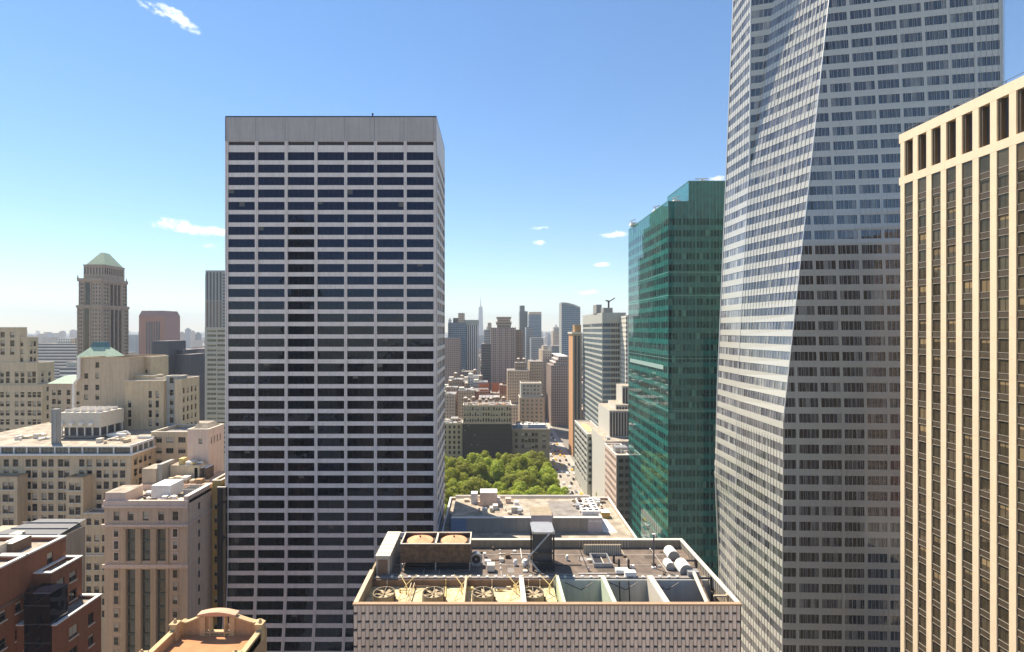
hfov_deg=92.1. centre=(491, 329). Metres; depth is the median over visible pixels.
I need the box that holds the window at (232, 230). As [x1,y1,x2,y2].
[229,227,254,234]
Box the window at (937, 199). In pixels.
[933,195,940,205]
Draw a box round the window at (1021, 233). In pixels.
[1018,232,1023,246]
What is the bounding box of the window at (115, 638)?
[114,637,117,644]
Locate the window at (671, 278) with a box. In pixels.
[669,276,680,281]
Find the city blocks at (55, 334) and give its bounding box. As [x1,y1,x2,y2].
[27,331,582,357]
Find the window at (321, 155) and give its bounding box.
[318,152,343,159]
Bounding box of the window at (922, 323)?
[919,320,925,330]
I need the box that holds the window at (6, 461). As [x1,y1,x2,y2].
[4,459,8,465]
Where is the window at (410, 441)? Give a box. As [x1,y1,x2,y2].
[407,438,433,445]
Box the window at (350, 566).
[347,563,373,570]
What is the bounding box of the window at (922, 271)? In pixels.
[919,267,925,279]
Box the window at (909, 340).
[906,337,912,347]
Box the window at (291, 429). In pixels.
[288,426,313,433]
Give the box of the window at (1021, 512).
[1018,509,1023,524]
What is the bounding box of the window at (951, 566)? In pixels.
[947,559,955,574]
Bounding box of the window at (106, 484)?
[104,482,108,488]
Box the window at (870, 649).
[868,647,886,651]
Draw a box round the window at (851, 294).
[840,291,859,299]
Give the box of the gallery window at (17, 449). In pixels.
[15,447,25,452]
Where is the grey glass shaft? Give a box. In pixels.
[525,327,532,368]
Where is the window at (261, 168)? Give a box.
[258,165,284,172]
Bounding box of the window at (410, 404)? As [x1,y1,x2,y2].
[407,401,433,408]
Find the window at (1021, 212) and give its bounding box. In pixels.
[1018,210,1023,224]
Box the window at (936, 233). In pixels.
[933,229,940,241]
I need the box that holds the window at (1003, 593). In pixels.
[998,584,1008,602]
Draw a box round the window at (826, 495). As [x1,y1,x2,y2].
[822,491,840,499]
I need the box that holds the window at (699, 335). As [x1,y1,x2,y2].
[697,333,708,338]
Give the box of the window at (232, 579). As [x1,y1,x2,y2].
[228,575,253,583]
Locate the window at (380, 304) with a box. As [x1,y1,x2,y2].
[377,301,403,308]
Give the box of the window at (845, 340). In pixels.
[842,337,861,344]
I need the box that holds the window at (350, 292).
[347,289,373,296]
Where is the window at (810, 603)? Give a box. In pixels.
[799,599,818,607]
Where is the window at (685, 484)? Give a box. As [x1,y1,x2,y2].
[683,482,694,487]
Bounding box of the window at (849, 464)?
[845,460,863,468]
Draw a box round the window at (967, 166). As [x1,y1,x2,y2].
[963,160,971,187]
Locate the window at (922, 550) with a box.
[919,545,925,558]
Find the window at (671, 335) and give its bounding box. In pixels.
[669,333,680,338]
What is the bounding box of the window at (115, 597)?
[114,596,117,603]
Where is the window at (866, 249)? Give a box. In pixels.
[861,245,881,253]
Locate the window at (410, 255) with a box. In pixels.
[407,252,433,259]
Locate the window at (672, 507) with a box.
[669,504,680,510]
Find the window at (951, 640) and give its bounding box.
[947,632,955,648]
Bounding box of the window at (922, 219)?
[919,215,925,227]
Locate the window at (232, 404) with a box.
[229,401,254,408]
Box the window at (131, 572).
[128,569,134,651]
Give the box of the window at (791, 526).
[783,522,795,530]
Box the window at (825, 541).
[822,537,840,546]
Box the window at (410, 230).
[407,227,433,234]
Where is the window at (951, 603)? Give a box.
[947,596,955,611]
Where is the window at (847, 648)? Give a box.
[845,646,863,651]
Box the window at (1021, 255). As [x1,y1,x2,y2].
[1018,253,1023,267]
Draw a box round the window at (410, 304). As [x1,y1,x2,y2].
[407,301,433,308]
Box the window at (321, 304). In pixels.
[318,301,343,308]
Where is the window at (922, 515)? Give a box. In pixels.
[919,510,925,523]
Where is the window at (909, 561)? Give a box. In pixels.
[906,555,912,568]
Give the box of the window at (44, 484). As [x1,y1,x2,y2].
[42,482,46,488]
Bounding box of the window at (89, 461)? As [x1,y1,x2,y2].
[87,459,91,465]
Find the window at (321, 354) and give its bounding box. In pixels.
[318,351,343,358]
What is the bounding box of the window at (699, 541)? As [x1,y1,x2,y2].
[697,539,708,544]
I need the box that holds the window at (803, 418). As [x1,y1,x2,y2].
[799,414,818,422]
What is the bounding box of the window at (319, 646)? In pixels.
[314,642,341,650]
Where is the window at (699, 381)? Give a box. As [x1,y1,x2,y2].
[697,379,708,384]
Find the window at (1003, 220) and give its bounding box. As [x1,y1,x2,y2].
[998,214,1008,228]
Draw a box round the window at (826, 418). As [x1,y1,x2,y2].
[822,414,840,422]
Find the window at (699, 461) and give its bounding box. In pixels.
[697,459,708,464]
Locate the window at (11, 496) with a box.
[9,494,13,501]
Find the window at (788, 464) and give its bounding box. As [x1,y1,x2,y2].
[784,460,795,468]
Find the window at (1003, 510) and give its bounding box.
[998,502,1008,518]
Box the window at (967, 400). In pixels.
[963,395,971,408]
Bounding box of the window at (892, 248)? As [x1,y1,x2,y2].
[885,245,898,252]
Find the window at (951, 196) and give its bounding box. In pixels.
[947,190,955,202]
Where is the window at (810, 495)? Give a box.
[799,491,818,499]
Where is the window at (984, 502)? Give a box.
[980,496,989,511]
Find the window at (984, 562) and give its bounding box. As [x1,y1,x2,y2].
[980,556,989,571]
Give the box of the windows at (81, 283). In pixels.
[81,283,125,305]
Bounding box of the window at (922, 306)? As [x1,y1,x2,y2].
[919,302,925,313]
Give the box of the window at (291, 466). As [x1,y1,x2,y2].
[288,463,313,470]
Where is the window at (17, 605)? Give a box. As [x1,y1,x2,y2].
[15,600,20,612]
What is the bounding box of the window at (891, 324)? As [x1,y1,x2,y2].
[887,321,899,329]
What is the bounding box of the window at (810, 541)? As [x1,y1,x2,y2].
[799,537,818,545]
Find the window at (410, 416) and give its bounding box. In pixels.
[407,413,433,420]
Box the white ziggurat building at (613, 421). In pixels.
[592,384,628,496]
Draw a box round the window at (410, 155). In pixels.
[407,152,433,159]
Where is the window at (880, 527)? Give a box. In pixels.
[868,523,886,531]
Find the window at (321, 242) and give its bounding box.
[318,239,343,246]
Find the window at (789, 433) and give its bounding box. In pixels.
[783,429,795,437]
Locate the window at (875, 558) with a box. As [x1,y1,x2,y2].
[868,554,886,562]
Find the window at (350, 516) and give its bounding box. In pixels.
[347,513,373,520]
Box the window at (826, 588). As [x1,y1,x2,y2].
[822,584,840,592]
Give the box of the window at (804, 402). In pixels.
[800,398,817,406]
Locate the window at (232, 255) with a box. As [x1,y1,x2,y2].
[229,252,254,259]
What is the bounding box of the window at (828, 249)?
[815,245,834,253]
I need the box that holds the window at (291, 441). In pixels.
[288,438,313,445]
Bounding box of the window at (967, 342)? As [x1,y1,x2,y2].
[963,338,971,350]
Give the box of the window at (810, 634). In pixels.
[799,630,818,638]
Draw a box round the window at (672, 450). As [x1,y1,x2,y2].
[669,447,680,453]
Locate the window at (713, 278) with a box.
[711,276,720,281]
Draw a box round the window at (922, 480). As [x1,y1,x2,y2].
[919,476,925,488]
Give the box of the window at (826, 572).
[822,568,840,577]
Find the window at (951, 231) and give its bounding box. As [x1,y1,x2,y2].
[947,226,955,238]
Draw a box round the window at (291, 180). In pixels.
[288,177,313,184]
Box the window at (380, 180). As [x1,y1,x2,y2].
[377,177,403,184]
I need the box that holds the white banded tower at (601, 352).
[583,298,625,425]
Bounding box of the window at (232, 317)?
[229,314,254,321]
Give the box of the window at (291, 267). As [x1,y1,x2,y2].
[288,264,313,271]
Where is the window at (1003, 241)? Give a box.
[998,235,1008,249]
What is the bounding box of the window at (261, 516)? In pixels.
[258,513,284,520]
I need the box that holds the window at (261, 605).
[257,601,282,609]
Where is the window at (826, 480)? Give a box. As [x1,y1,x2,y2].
[822,476,840,484]
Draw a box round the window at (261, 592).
[257,588,283,596]
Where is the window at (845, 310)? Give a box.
[841,306,859,314]
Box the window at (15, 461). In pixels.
[13,459,17,465]
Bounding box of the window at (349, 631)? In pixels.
[345,628,352,636]
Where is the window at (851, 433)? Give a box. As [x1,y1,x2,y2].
[845,429,863,437]
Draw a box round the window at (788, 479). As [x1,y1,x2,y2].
[784,475,795,483]
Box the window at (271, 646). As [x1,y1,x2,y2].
[267,642,280,650]
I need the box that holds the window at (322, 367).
[318,363,343,371]
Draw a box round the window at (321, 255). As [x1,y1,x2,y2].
[318,252,343,259]
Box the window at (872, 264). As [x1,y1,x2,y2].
[862,260,881,268]
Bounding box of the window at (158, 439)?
[155,437,161,441]
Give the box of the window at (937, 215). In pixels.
[933,211,940,223]
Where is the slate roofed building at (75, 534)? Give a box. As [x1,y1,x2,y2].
[0,519,84,592]
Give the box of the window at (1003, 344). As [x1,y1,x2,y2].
[998,339,1008,351]
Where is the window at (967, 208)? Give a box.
[963,203,971,216]
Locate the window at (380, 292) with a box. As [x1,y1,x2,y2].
[377,289,403,296]
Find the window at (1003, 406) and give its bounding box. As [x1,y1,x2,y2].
[998,400,1008,414]
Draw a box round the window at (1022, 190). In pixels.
[1018,189,1023,203]
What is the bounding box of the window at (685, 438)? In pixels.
[683,436,694,441]
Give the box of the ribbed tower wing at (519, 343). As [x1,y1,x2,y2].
[516,330,522,361]
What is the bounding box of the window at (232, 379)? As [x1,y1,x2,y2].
[229,376,254,383]
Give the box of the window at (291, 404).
[288,401,313,408]
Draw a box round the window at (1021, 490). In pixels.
[1018,488,1023,502]
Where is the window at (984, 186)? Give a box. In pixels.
[980,180,989,192]
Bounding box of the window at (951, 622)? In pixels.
[947,614,955,630]
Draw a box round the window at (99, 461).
[97,459,101,465]
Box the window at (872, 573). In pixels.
[868,569,886,577]
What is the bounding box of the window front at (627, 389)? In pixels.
[623,388,628,402]
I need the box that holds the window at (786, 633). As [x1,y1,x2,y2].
[783,630,795,637]
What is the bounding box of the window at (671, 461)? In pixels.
[669,459,680,464]
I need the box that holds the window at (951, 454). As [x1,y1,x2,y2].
[947,448,955,461]
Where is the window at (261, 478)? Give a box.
[258,475,284,482]
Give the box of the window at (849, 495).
[845,491,863,499]
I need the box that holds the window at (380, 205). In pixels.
[377,202,403,209]
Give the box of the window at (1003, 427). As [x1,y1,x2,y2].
[998,420,1008,435]
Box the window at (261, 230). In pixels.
[258,227,284,234]
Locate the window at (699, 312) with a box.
[697,310,708,315]
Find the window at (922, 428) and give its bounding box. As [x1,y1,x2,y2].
[919,424,925,435]
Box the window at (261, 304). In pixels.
[258,301,284,308]
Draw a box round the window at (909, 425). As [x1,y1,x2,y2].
[906,421,912,432]
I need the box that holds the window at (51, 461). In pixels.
[49,459,53,465]
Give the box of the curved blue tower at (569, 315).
[559,302,579,355]
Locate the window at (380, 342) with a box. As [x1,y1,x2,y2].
[377,339,403,346]
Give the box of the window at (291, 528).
[288,525,313,532]
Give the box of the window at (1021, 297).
[1018,296,1023,309]
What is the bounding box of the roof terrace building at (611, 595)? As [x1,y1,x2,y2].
[352,538,741,651]
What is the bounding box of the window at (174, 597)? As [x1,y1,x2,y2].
[173,596,176,603]
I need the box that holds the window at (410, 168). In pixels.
[407,165,433,172]
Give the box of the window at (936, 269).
[933,265,940,277]
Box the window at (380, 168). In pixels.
[377,165,403,172]
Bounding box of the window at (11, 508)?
[9,506,13,512]
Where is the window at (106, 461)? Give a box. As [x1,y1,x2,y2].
[104,459,108,465]
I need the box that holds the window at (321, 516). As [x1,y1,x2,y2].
[318,513,343,520]
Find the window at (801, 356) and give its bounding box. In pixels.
[796,352,815,360]
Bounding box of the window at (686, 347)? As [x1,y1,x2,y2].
[683,344,694,350]
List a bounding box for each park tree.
[445,456,462,470]
[445,467,468,489]
[445,478,464,502]
[455,463,472,477]
[460,477,486,494]
[464,453,484,478]
[471,462,490,481]
[479,450,491,459]
[482,480,494,488]
[483,457,493,470]
[489,459,504,481]
[493,481,508,491]
[495,452,507,465]
[497,490,511,494]
[499,465,516,487]
[500,474,516,489]
[507,453,521,463]
[509,490,524,494]
[511,455,533,471]
[512,475,531,489]
[513,481,526,492]
[515,471,536,485]
[521,487,536,494]
[527,450,544,464]
[527,466,540,480]
[530,479,544,489]
[532,460,541,471]
[532,487,547,494]
[538,465,556,478]
[541,461,554,470]
[541,472,560,491]
[547,484,569,494]
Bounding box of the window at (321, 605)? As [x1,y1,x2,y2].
[316,601,342,609]
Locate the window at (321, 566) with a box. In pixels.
[317,563,343,570]
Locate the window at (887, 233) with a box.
[884,229,899,237]
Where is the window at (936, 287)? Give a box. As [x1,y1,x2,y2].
[933,283,940,295]
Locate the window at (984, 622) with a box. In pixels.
[980,615,989,632]
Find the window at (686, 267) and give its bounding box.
[683,264,694,270]
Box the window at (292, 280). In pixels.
[288,276,313,284]
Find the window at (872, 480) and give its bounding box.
[868,476,886,484]
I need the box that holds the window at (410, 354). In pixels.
[407,351,433,358]
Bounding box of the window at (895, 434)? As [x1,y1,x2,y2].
[891,430,899,438]
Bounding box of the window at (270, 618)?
[256,614,282,622]
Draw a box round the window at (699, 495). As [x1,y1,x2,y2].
[697,493,708,498]
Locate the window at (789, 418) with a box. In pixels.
[783,414,795,422]
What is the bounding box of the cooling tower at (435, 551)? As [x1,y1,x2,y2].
[400,532,471,570]
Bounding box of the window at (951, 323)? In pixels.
[947,319,955,330]
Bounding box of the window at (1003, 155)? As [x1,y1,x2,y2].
[998,147,1008,176]
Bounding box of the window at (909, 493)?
[906,488,912,500]
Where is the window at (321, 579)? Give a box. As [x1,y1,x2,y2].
[317,575,343,583]
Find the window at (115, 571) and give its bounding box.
[114,570,117,577]
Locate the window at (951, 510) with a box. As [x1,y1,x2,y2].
[947,503,955,518]
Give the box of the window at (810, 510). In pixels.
[799,506,818,514]
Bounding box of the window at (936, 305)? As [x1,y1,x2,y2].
[933,301,940,313]
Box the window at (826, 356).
[819,352,838,360]
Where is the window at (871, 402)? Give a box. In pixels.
[867,398,886,407]
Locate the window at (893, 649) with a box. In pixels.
[891,647,906,651]
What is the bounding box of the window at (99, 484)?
[97,482,101,488]
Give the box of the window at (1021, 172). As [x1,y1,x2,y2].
[1018,170,1023,182]
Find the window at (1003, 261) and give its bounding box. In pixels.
[998,255,1008,269]
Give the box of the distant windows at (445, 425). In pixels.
[445,425,459,458]
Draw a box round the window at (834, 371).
[820,367,839,375]
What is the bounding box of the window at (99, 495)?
[97,493,101,499]
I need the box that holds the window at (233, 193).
[229,189,254,197]
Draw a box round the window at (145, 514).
[143,512,148,519]
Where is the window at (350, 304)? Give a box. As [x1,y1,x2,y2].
[347,301,373,308]
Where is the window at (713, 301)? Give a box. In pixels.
[711,299,719,304]
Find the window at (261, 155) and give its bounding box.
[258,152,284,159]
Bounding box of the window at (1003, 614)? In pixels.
[998,605,1008,622]
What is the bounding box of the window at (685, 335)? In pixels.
[683,333,694,338]
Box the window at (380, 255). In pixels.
[377,252,403,259]
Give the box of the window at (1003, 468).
[998,461,1008,477]
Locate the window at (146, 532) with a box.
[143,529,149,559]
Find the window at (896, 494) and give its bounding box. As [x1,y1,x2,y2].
[891,492,899,500]
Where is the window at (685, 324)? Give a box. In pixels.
[683,322,694,327]
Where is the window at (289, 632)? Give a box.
[285,628,311,636]
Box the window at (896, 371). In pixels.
[889,368,906,375]
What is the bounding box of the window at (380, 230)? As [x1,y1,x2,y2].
[377,227,403,234]
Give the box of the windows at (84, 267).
[84,267,122,276]
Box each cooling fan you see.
[372,586,395,601]
[422,586,445,601]
[472,586,495,601]
[525,586,545,601]
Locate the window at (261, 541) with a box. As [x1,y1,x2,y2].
[258,538,284,545]
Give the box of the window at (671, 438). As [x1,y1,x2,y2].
[669,436,680,441]
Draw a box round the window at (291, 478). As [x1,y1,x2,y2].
[288,475,313,482]
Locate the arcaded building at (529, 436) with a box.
[512,421,549,461]
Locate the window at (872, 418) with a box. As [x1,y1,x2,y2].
[867,414,886,422]
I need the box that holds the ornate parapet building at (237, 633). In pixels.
[139,608,266,651]
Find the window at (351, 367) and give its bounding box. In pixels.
[347,363,373,371]
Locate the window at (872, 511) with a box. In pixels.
[868,507,886,515]
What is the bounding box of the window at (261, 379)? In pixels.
[258,376,284,383]
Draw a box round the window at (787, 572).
[783,568,795,576]
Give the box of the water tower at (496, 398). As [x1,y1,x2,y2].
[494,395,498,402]
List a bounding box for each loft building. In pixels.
[445,384,458,416]
[445,390,456,417]
[448,377,463,386]
[458,387,474,417]
[468,373,480,387]
[473,379,487,387]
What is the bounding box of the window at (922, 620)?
[919,614,925,628]
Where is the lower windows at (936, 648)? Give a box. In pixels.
[933,641,940,651]
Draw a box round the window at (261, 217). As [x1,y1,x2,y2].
[258,214,284,221]
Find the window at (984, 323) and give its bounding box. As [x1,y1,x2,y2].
[980,318,989,331]
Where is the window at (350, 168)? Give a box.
[347,165,373,172]
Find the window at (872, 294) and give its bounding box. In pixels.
[863,290,882,298]
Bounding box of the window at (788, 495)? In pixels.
[784,491,795,499]
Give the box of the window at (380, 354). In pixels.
[377,351,403,358]
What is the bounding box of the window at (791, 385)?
[787,383,794,391]
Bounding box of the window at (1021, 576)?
[1018,573,1023,588]
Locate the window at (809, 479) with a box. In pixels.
[799,475,818,483]
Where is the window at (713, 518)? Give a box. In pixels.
[711,516,718,521]
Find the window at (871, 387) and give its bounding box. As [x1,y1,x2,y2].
[866,383,885,391]
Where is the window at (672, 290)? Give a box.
[669,287,680,293]
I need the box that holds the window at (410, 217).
[407,214,433,221]
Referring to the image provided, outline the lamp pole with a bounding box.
[651,533,655,568]
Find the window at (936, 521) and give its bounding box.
[933,516,940,530]
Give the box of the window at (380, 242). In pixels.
[377,239,403,246]
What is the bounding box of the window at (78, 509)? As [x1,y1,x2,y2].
[76,507,80,513]
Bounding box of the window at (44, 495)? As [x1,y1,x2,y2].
[42,493,46,499]
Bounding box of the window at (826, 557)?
[822,553,840,561]
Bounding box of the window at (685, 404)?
[683,402,694,407]
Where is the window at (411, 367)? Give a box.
[407,363,433,371]
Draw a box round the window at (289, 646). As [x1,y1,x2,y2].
[284,642,311,650]
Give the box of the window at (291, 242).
[288,239,313,246]
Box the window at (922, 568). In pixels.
[919,562,925,575]
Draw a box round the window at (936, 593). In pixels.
[933,587,940,602]
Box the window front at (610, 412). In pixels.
[610,412,628,435]
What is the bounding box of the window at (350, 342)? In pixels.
[347,339,373,346]
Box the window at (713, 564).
[711,562,717,567]
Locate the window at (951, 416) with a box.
[947,411,955,424]
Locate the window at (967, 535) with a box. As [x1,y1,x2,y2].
[963,529,971,543]
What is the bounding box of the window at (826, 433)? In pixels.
[822,429,840,437]
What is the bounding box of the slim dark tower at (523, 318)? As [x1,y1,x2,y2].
[519,306,527,357]
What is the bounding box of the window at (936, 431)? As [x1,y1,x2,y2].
[933,427,940,439]
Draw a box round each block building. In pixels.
[461,369,472,375]
[471,387,488,399]
[479,382,499,399]
[490,390,506,399]
[499,381,506,392]
[501,399,517,422]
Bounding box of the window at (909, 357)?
[906,354,912,364]
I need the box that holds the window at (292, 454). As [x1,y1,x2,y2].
[288,450,313,458]
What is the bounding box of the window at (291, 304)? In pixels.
[288,301,313,308]
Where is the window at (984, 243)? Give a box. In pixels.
[980,238,989,252]
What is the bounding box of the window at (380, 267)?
[377,264,403,271]
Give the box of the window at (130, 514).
[128,512,132,519]
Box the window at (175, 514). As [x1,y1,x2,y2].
[173,512,177,519]
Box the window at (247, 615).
[228,614,252,622]
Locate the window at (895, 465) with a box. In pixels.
[891,461,899,469]
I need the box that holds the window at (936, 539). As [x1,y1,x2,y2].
[933,534,940,548]
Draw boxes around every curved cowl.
[663,545,679,559]
[663,558,674,569]
[674,558,692,574]
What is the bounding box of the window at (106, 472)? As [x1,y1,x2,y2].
[104,470,108,477]
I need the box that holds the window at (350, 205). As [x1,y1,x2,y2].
[347,202,373,209]
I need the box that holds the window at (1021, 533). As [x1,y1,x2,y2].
[1018,531,1023,545]
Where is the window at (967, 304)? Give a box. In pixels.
[963,299,971,311]
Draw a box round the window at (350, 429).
[347,426,373,433]
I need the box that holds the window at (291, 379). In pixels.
[288,376,313,383]
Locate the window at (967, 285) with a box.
[963,280,971,292]
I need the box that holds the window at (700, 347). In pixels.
[697,344,708,350]
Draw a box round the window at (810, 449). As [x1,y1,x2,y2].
[799,445,818,453]
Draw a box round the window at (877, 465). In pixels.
[868,461,886,469]
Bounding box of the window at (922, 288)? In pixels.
[919,285,925,296]
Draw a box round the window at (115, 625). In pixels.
[114,624,117,631]
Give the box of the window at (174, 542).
[173,541,176,548]
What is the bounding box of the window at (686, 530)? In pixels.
[683,527,694,533]
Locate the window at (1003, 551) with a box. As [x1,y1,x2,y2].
[998,543,1008,560]
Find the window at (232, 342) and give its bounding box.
[229,339,254,346]
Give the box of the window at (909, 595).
[906,588,912,602]
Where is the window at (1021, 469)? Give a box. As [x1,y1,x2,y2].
[1018,467,1023,481]
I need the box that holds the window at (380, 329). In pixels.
[377,326,403,333]
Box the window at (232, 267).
[229,264,254,271]
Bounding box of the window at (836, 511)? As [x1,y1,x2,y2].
[822,507,840,515]
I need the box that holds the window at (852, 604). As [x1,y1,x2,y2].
[845,600,863,608]
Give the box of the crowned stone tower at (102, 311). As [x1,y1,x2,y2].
[76,253,129,355]
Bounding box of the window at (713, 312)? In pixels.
[711,310,719,315]
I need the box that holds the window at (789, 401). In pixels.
[785,398,794,406]
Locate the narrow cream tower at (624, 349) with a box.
[620,315,628,383]
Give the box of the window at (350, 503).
[347,500,373,507]
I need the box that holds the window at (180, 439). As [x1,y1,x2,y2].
[178,437,184,441]
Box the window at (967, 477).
[963,471,971,485]
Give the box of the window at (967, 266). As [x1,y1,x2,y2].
[963,261,971,273]
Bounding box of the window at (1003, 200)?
[998,193,1008,208]
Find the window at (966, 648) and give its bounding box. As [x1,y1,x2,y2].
[963,643,971,651]
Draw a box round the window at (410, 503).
[407,500,433,507]
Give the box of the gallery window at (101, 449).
[99,447,112,452]
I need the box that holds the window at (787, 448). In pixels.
[783,444,795,452]
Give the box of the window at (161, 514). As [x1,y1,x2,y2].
[159,512,163,519]
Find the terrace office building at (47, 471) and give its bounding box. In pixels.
[0,408,202,651]
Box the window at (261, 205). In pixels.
[258,202,284,209]
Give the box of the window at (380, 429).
[377,426,403,433]
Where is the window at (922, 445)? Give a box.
[919,441,925,453]
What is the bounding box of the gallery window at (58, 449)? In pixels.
[56,447,67,452]
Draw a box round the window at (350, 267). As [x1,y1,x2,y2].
[347,264,373,271]
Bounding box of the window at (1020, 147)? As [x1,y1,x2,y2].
[1017,142,1023,171]
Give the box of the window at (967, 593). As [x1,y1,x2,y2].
[963,586,971,601]
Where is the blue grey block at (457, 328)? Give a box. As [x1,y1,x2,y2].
[448,313,465,370]
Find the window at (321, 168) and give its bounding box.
[318,165,343,172]
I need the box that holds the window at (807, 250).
[802,246,811,254]
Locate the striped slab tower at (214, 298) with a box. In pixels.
[205,270,224,326]
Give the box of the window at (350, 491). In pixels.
[347,488,373,495]
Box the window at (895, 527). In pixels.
[891,523,899,531]
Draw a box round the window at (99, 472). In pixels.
[97,470,101,477]
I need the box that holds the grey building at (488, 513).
[441,489,636,537]
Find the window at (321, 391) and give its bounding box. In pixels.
[318,388,343,395]
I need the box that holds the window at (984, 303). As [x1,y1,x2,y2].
[980,298,989,311]
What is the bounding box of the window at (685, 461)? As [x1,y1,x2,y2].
[683,459,694,464]
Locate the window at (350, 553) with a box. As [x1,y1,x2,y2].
[347,550,373,557]
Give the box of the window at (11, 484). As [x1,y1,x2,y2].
[9,482,13,489]
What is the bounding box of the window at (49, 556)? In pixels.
[47,552,51,564]
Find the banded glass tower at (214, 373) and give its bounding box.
[205,327,224,470]
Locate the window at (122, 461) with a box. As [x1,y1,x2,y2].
[120,459,124,465]
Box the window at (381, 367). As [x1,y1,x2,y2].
[377,363,403,371]
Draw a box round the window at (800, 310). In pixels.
[795,306,813,314]
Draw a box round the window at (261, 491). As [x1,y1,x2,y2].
[258,488,284,495]
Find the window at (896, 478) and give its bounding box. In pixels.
[891,476,899,484]
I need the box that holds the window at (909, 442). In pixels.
[906,438,912,449]
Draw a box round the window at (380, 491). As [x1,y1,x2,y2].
[377,488,403,495]
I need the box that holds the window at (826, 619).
[822,615,840,623]
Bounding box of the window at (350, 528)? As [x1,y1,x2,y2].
[347,525,373,532]
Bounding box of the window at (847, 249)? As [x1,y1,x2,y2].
[838,245,857,253]
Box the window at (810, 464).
[799,460,818,468]
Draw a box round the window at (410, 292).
[407,289,433,296]
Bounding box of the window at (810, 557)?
[799,553,818,561]
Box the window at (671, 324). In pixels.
[669,322,680,327]
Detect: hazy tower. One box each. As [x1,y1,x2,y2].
[35,334,47,343]
[59,331,65,337]
[69,329,76,337]
[180,332,184,339]
[185,328,190,347]
[190,330,194,345]
[195,332,201,339]
[547,334,550,348]
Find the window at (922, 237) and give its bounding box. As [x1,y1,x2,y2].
[919,232,925,244]
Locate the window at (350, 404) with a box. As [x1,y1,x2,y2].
[347,401,373,408]
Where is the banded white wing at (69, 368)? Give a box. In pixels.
[60,361,75,377]
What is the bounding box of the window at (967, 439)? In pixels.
[963,433,971,447]
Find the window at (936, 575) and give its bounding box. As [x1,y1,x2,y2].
[933,570,940,584]
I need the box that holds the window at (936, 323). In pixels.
[933,320,940,330]
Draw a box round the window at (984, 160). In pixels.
[980,154,989,182]
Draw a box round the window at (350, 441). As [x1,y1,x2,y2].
[347,438,373,445]
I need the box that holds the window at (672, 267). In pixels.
[669,264,680,270]
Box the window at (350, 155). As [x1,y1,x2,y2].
[347,152,373,159]
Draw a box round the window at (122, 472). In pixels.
[120,470,124,477]
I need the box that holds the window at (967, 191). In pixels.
[963,186,971,197]
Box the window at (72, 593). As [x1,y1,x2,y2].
[69,589,74,600]
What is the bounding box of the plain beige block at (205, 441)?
[187,421,223,472]
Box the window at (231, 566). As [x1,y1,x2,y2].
[228,563,254,570]
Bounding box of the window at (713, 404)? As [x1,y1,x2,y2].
[711,402,715,407]
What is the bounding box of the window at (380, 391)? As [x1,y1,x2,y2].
[377,388,403,395]
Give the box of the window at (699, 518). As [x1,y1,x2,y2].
[697,516,708,521]
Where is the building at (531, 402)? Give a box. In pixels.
[518,381,544,422]
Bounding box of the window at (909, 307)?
[906,303,912,314]
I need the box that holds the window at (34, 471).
[33,470,36,477]
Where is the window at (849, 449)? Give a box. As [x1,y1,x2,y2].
[845,445,863,453]
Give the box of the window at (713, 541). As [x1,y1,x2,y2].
[711,539,716,544]
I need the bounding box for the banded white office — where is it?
[38,338,76,378]
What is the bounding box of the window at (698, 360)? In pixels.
[697,356,708,361]
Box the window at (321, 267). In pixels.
[318,264,343,271]
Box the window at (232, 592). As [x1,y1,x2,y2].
[227,588,253,596]
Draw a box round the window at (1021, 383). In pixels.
[1018,382,1023,395]
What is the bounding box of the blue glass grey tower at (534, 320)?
[528,312,540,337]
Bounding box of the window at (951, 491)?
[947,485,955,499]
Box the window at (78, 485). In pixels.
[76,483,80,489]
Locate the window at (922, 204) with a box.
[919,199,925,209]
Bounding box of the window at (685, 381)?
[683,379,694,384]
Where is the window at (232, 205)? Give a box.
[229,202,254,209]
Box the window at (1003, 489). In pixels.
[998,482,1008,497]
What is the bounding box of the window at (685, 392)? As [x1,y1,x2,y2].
[683,390,694,395]
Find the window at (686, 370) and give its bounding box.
[683,367,694,373]
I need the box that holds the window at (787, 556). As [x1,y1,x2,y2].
[783,552,795,560]
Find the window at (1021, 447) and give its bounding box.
[1018,445,1023,459]
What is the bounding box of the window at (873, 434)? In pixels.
[868,430,886,438]
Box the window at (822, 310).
[818,306,836,314]
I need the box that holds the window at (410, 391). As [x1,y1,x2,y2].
[407,388,433,395]
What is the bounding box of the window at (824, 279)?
[816,276,835,283]
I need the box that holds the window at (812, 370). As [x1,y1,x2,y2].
[797,367,816,375]
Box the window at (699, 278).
[697,276,708,281]
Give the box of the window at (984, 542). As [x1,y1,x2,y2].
[980,536,989,551]
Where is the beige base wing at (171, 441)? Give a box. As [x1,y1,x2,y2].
[151,424,196,463]
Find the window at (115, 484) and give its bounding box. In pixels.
[113,482,117,488]
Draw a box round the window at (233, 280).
[229,276,254,284]
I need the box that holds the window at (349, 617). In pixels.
[346,614,352,622]
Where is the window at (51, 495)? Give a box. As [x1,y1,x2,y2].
[49,493,53,499]
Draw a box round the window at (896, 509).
[891,507,906,515]
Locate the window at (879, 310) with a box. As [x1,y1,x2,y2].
[864,306,883,314]
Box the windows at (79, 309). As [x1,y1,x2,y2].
[79,309,126,354]
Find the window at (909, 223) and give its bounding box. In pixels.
[906,218,912,230]
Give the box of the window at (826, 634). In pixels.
[822,630,840,638]
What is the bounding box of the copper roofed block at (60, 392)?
[48,375,78,421]
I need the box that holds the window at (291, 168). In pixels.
[288,165,313,172]
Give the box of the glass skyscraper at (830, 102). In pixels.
[714,0,1003,651]
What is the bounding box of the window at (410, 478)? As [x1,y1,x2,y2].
[407,475,433,482]
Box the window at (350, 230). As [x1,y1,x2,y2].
[347,227,373,234]
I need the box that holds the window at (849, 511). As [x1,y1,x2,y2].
[845,507,863,515]

